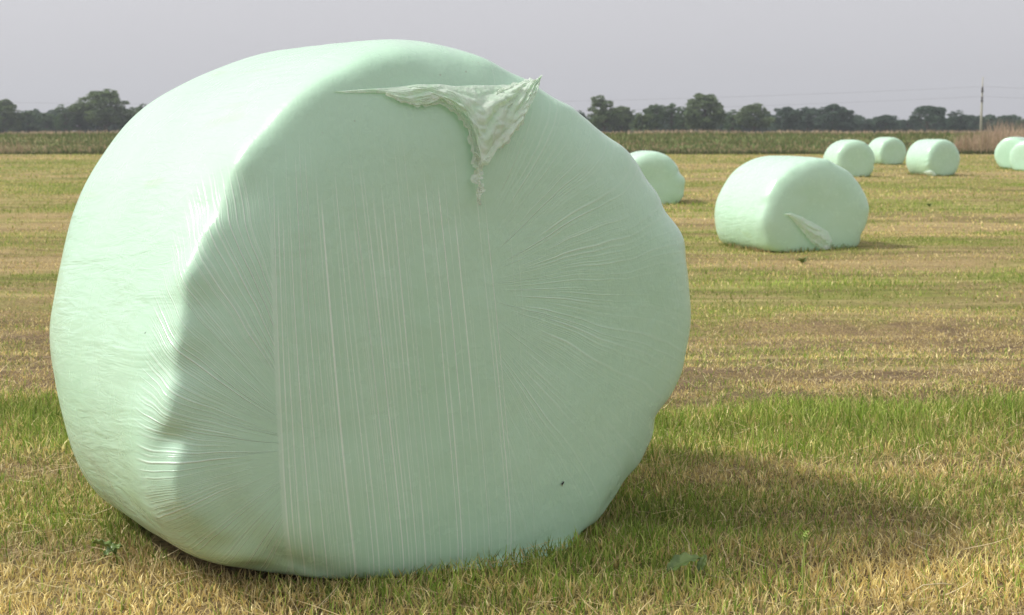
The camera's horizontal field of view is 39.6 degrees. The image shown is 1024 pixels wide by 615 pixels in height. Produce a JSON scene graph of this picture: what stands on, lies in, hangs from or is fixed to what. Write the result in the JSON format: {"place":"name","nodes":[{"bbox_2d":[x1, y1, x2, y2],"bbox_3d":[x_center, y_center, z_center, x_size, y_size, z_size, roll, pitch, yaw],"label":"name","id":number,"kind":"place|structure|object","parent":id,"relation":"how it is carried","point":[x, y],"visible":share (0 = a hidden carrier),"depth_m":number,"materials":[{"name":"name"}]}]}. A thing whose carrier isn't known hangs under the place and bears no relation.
{"place":"outdoors","nodes":[
{"label":"outdoors","id":0,"kind":"place"},
{"bbox_2d":[0,128,1019,153],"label":"bank grass","id":1,"kind":"structure","parent":0,"point":[97,148],"depth_m":95.97,"materials":[{"name":"green plant"}]},
{"bbox_2d":[0,133,1023,614],"bbox_3d":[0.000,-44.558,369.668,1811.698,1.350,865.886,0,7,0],"label":"ground","id":2,"kind":"structure","parent":0,"point":[20,259],"depth_m":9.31,"materials":[{"name":"beige plant"}]},
{"bbox_2d":[0,99,26,132],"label":"tree","id":3,"kind":"object","parent":2,"relation":"on","point":[7,107],"visible":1,"depth_m":296.70,"materials":[{"name":"green plant"}]},
{"bbox_2d":[7,110,42,133],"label":"tree","id":4,"kind":"object","parent":2,"relation":"on","point":[31,125],"visible":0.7,"depth_m":306.36,"materials":[{"name":"green plant"}]},
{"bbox_2d":[36,113,56,132],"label":"tree","id":5,"kind":"object","parent":2,"relation":"on","point":[47,121],"visible":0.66,"depth_m":315.98,"materials":[{"name":"green plant"}]},
{"bbox_2d":[53,104,79,131],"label":"tree","id":6,"kind":"object","parent":2,"relation":"on","point":[65,125],"visible":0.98,"depth_m":296.66,"materials":[{"name":"green plant"}]},
{"bbox_2d":[63,108,91,131],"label":"tree","id":7,"kind":"object","parent":2,"relation":"on","point":[81,123],"visible":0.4,"depth_m":301.30,"materials":[{"name":"green plant"}]},
{"bbox_2d":[68,89,138,131],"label":"tree","id":8,"kind":"object","parent":2,"relation":"on","point":[100,100],"visible":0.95,"depth_m":295.03,"materials":[{"name":"green plant"}]},
{"bbox_2d":[92,538,123,564],"bbox_3d":[-1.011,0.609,3.566,0.093,0.066,0.053,0,7,0],"label":"dock plant","id":9,"kind":"object","parent":2,"relation":"on","point":[109,545],"visible":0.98,"depth_m":3.56,"materials":[{"name":"green plant"}]},
{"bbox_2d":[105,593,125,606],"bbox_3d":[-0.901,0.664,3.234,0.055,0.028,0.004,3,8,22],"label":"dry stalk","id":10,"kind":"object","parent":2,"relation":"on","point":[115,599],"visible":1,"depth_m":3.23,"materials":[{"name":"beige plant"}]},
{"bbox_2d":[117,107,134,131],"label":"tree","id":11,"kind":"object","parent":2,"relation":"on","point":[120,127],"visible":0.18,"depth_m":301.60,"materials":[{"name":"green plant"}]},
{"bbox_2d":[135,103,146,110],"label":"tree","id":12,"kind":"object","parent":2,"relation":"on","point":[139,108],"visible":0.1,"depth_m":311.29,"materials":[{"name":"green plant"}]},
{"bbox_2d":[50,39,690,578],"bbox_3d":[-0.391,-0.057,3.888,1.572,1.312,1.168,-5,8,-34],"label":"wrapped hay bale","id":13,"kind":"object","parent":2,"relation":"on","point":[368,309],"visible":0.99,"depth_m":3.36},
{"bbox_2d":[0,108,1023,132],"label":"woodland","id":14,"kind":"object","parent":2,"relation":"on","point":[939,126],"visible":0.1,"depth_m":339.34,"materials":[{"name":"green plant"}]},
{"bbox_2d":[0,118,1023,153],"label":"reeds","id":15,"kind":"object","parent":2,"relation":"on","point":[992,140],"visible":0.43,"depth_m":87.60,"materials":[{"name":"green plant"}]},
{"bbox_2d":[586,95,624,132],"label":"tree","id":16,"kind":"object","parent":2,"relation":"on","point":[601,118],"visible":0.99,"depth_m":266.37,"materials":[{"name":"green plant"}]},
{"bbox_2d":[610,106,634,131],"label":"tree","id":17,"kind":"object","parent":2,"relation":"on","point":[626,116],"visible":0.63,"depth_m":271.17,"materials":[{"name":"green plant"}]},
{"bbox_2d":[629,112,657,131],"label":"tree","id":18,"kind":"object","parent":2,"relation":"on","point":[645,122],"visible":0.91,"depth_m":258.88,"materials":[{"name":"green plant"}]},
{"bbox_2d":[642,103,670,131],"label":"tree","id":19,"kind":"object","parent":2,"relation":"on","point":[660,111],"visible":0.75,"depth_m":276.39,"materials":[{"name":"green plant"}]},
{"bbox_2d":[630,150,684,204],"bbox_3d":[2.436,-2.352,25.772,1.213,0.978,1.208,-1,7,-6],"label":"wrapped hay bale","id":20,"kind":"object","parent":2,"relation":"on","point":[664,177],"visible":0.45,"depth_m":25.21},
{"bbox_2d":[663,103,678,131],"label":"tree","id":21,"kind":"object","parent":2,"relation":"on","point":[673,119],"visible":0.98,"depth_m":277.22,"materials":[{"name":"green plant"}]},
{"bbox_2d":[657,552,706,582],"bbox_3d":[0.413,0.629,3.429,0.131,0.072,0.043,-1,7,-12],"label":"dock plant","id":22,"kind":"object","parent":2,"relation":"on","point":[676,562],"visible":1,"depth_m":3.43,"materials":[{"name":"green plant"}]},
{"bbox_2d":[674,104,693,129],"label":"tree","id":23,"kind":"object","parent":2,"relation":"on","point":[679,115],"visible":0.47,"depth_m":282.12,"materials":[{"name":"green plant"}]},
{"bbox_2d":[683,93,726,131],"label":"tree","id":24,"kind":"object","parent":2,"relation":"on","point":[705,120],"visible":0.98,"depth_m":271.02,"materials":[{"name":"green plant"}]},
{"bbox_2d":[722,109,742,132],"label":"tree","id":25,"kind":"object","parent":2,"relation":"on","point":[732,124],"visible":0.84,"depth_m":287.32,"materials":[{"name":"green plant"}]},
{"bbox_2d":[732,103,775,131],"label":"tree","id":26,"kind":"object","parent":2,"relation":"on","point":[746,115],"visible":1,"depth_m":281.01,"materials":[{"name":"green plant"}]},
{"bbox_2d":[772,106,802,131],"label":"tree","id":27,"kind":"object","parent":2,"relation":"on","point":[788,118],"visible":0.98,"depth_m":306.07,"materials":[{"name":"green plant"}]},
{"bbox_2d":[714,156,868,252],"bbox_3d":[3.064,-1.153,15.611,1.379,1.019,1.298,-3,7,-21],"label":"wrapped hay bale","id":28,"kind":"object","parent":2,"relation":"on","point":[778,203],"visible":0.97,"depth_m":15.11},
{"bbox_2d":[794,529,809,605],"bbox_3d":[0.665,0.598,3.264,0.035,0.184,0.019,-1,7,-9],"label":"green stalk","id":29,"kind":"object","parent":2,"relation":"on","point":[805,537],"visible":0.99,"depth_m":3.26,"materials":[{"name":"green plant"}]},
{"bbox_2d":[797,256,807,262],"bbox_3d":[2.844,-0.454,13.927,0.111,0.098,0.103,-5,9,-36],"label":"weed","id":30,"kind":"object","parent":2,"relation":"on","point":[801,260],"visible":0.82,"depth_m":13.92,"materials":[{"name":"green plant"}]},
{"bbox_2d":[795,106,820,131],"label":"tree","id":31,"kind":"object","parent":2,"relation":"on","point":[807,114],"visible":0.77,"depth_m":320.70,"materials":[{"name":"green plant"}]},
{"bbox_2d":[814,563,825,600],"bbox_3d":[0.712,0.638,3.293,0.029,0.101,0.004,0,7,0],"label":"green stalk","id":32,"kind":"object","parent":2,"relation":"on","point":[821,581],"visible":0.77,"depth_m":3.29,"materials":[{"name":"plant"}]},
{"bbox_2d":[813,104,851,131],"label":"tree","id":33,"kind":"object","parent":2,"relation":"on","point":[828,115],"visible":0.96,"depth_m":305.83,"materials":[{"name":"green plant"}]},
{"bbox_2d":[823,140,874,176],"bbox_3d":[9.730,-4.296,41.090,1.242,1.102,1.205,-1,7,-8],"label":"wrapped hay bale","id":34,"kind":"object","parent":2,"relation":"on","point":[855,158],"visible":0.69,"depth_m":40.52},
{"bbox_2d":[836,110,862,132],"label":"tree","id":35,"kind":"object","parent":2,"relation":"on","point":[848,126],"visible":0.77,"depth_m":306.43,"materials":[{"name":"green plant"}]},
{"bbox_2d":[856,118,874,132],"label":"tree","id":36,"kind":"object","parent":2,"relation":"on","point":[866,126],"visible":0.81,"depth_m":326.39,"materials":[{"name":"green plant"}]},
{"bbox_2d":[870,115,899,131],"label":"tree","id":37,"kind":"object","parent":2,"relation":"on","point":[889,123],"visible":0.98,"depth_m":321.15,"materials":[{"name":"green plant"}]},
{"bbox_2d":[869,137,905,164],"bbox_3d":[14.788,-6.183,56.215,1.245,1.104,1.206,-2,7,-15],"label":"wrapped hay bale","id":38,"kind":"object","parent":2,"relation":"on","point":[888,150],"visible":0.82,"depth_m":55.67},
{"bbox_2d":[896,119,919,131],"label":"tree","id":39,"kind":"object","parent":2,"relation":"on","point":[903,126],"visible":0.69,"depth_m":331.67,"materials":[{"name":"green plant"}]},
{"bbox_2d":[909,105,946,130],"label":"tree","id":40,"kind":"object","parent":2,"relation":"on","point":[929,113],"visible":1,"depth_m":301.18,"materials":[{"name":"green plant"}]},
{"bbox_2d":[911,583,951,592],"bbox_3d":[0.980,0.655,3.325,0.103,0.023,0.009,-1,7,-8],"label":"dry stalk","id":41,"kind":"object","parent":2,"relation":"on","point":[931,584],"visible":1,"depth_m":3.32,"materials":[{"name":"beige plant"}]},
{"bbox_2d":[906,139,959,175],"bbox_3d":[12.548,-4.443,42.400,1.226,1.152,1.239,-3,7,-21],"label":"wrapped hay bale","id":42,"kind":"object","parent":2,"relation":"on","point":[932,157],"visible":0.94,"depth_m":41.91},
{"bbox_2d":[943,110,973,130],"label":"tree","id":43,"kind":"object","parent":2,"relation":"on","point":[957,124],"visible":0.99,"depth_m":306.70,"materials":[{"name":"green plant"}]},
{"bbox_2d":[966,117,989,131],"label":"tree","id":44,"kind":"object","parent":2,"relation":"on","point":[974,122],"visible":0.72,"depth_m":326.69,"materials":[{"name":"green plant"}]},
{"bbox_2d":[979,77,983,130],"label":"power pole","id":45,"kind":"object","parent":2,"relation":"on","point":[981,112],"visible":0.98,"depth_m":188.09,"materials":[{"name":"wood"}]},
{"bbox_2d":[26,96,1007,113],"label":"power line","id":46,"kind":"object","parent":45,"relation":"attached to","point":[632,109],"visible":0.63,"depth_m":187.17,"materials":[{"name":"silver metal"}]},
{"bbox_2d":[12,86,1023,103],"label":"power line","id":47,"kind":"object","parent":45,"relation":"attached to","point":[640,99],"visible":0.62,"depth_m":187.01,"materials":[{"name":"silver metal"}]},
{"bbox_2d":[994,115,1015,129],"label":"tree","id":48,"kind":"object","parent":2,"relation":"on","point":[1009,118],"visible":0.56,"depth_m":326.49,"materials":[{"name":"green plant"}]},
{"bbox_2d":[994,137,1023,168],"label":"wrapped hay bale","id":49,"kind":"object","parent":2,"relation":"on","point":[1004,147],"visible":0.56,"depth_m":49.35},
{"bbox_2d":[1009,141,1023,169],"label":"wrapped hay bale","id":50,"kind":"object","parent":2,"relation":"on","point":[1016,158],"visible":0.93,"depth_m":47.88},
{"bbox_2d":[1013,118,1023,132],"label":"tree","id":51,"kind":"object","parent":2,"relation":"on","point":[1018,122],"visible":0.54,"depth_m":312.02,"materials":[{"name":"green plant"}]},
{"bbox_2d":[0,0,1023,131],"label":"sky","id":52,"kind":"structure","parent":0,"point":[53,53],"materials":[{"name":"grey"}]}
]}

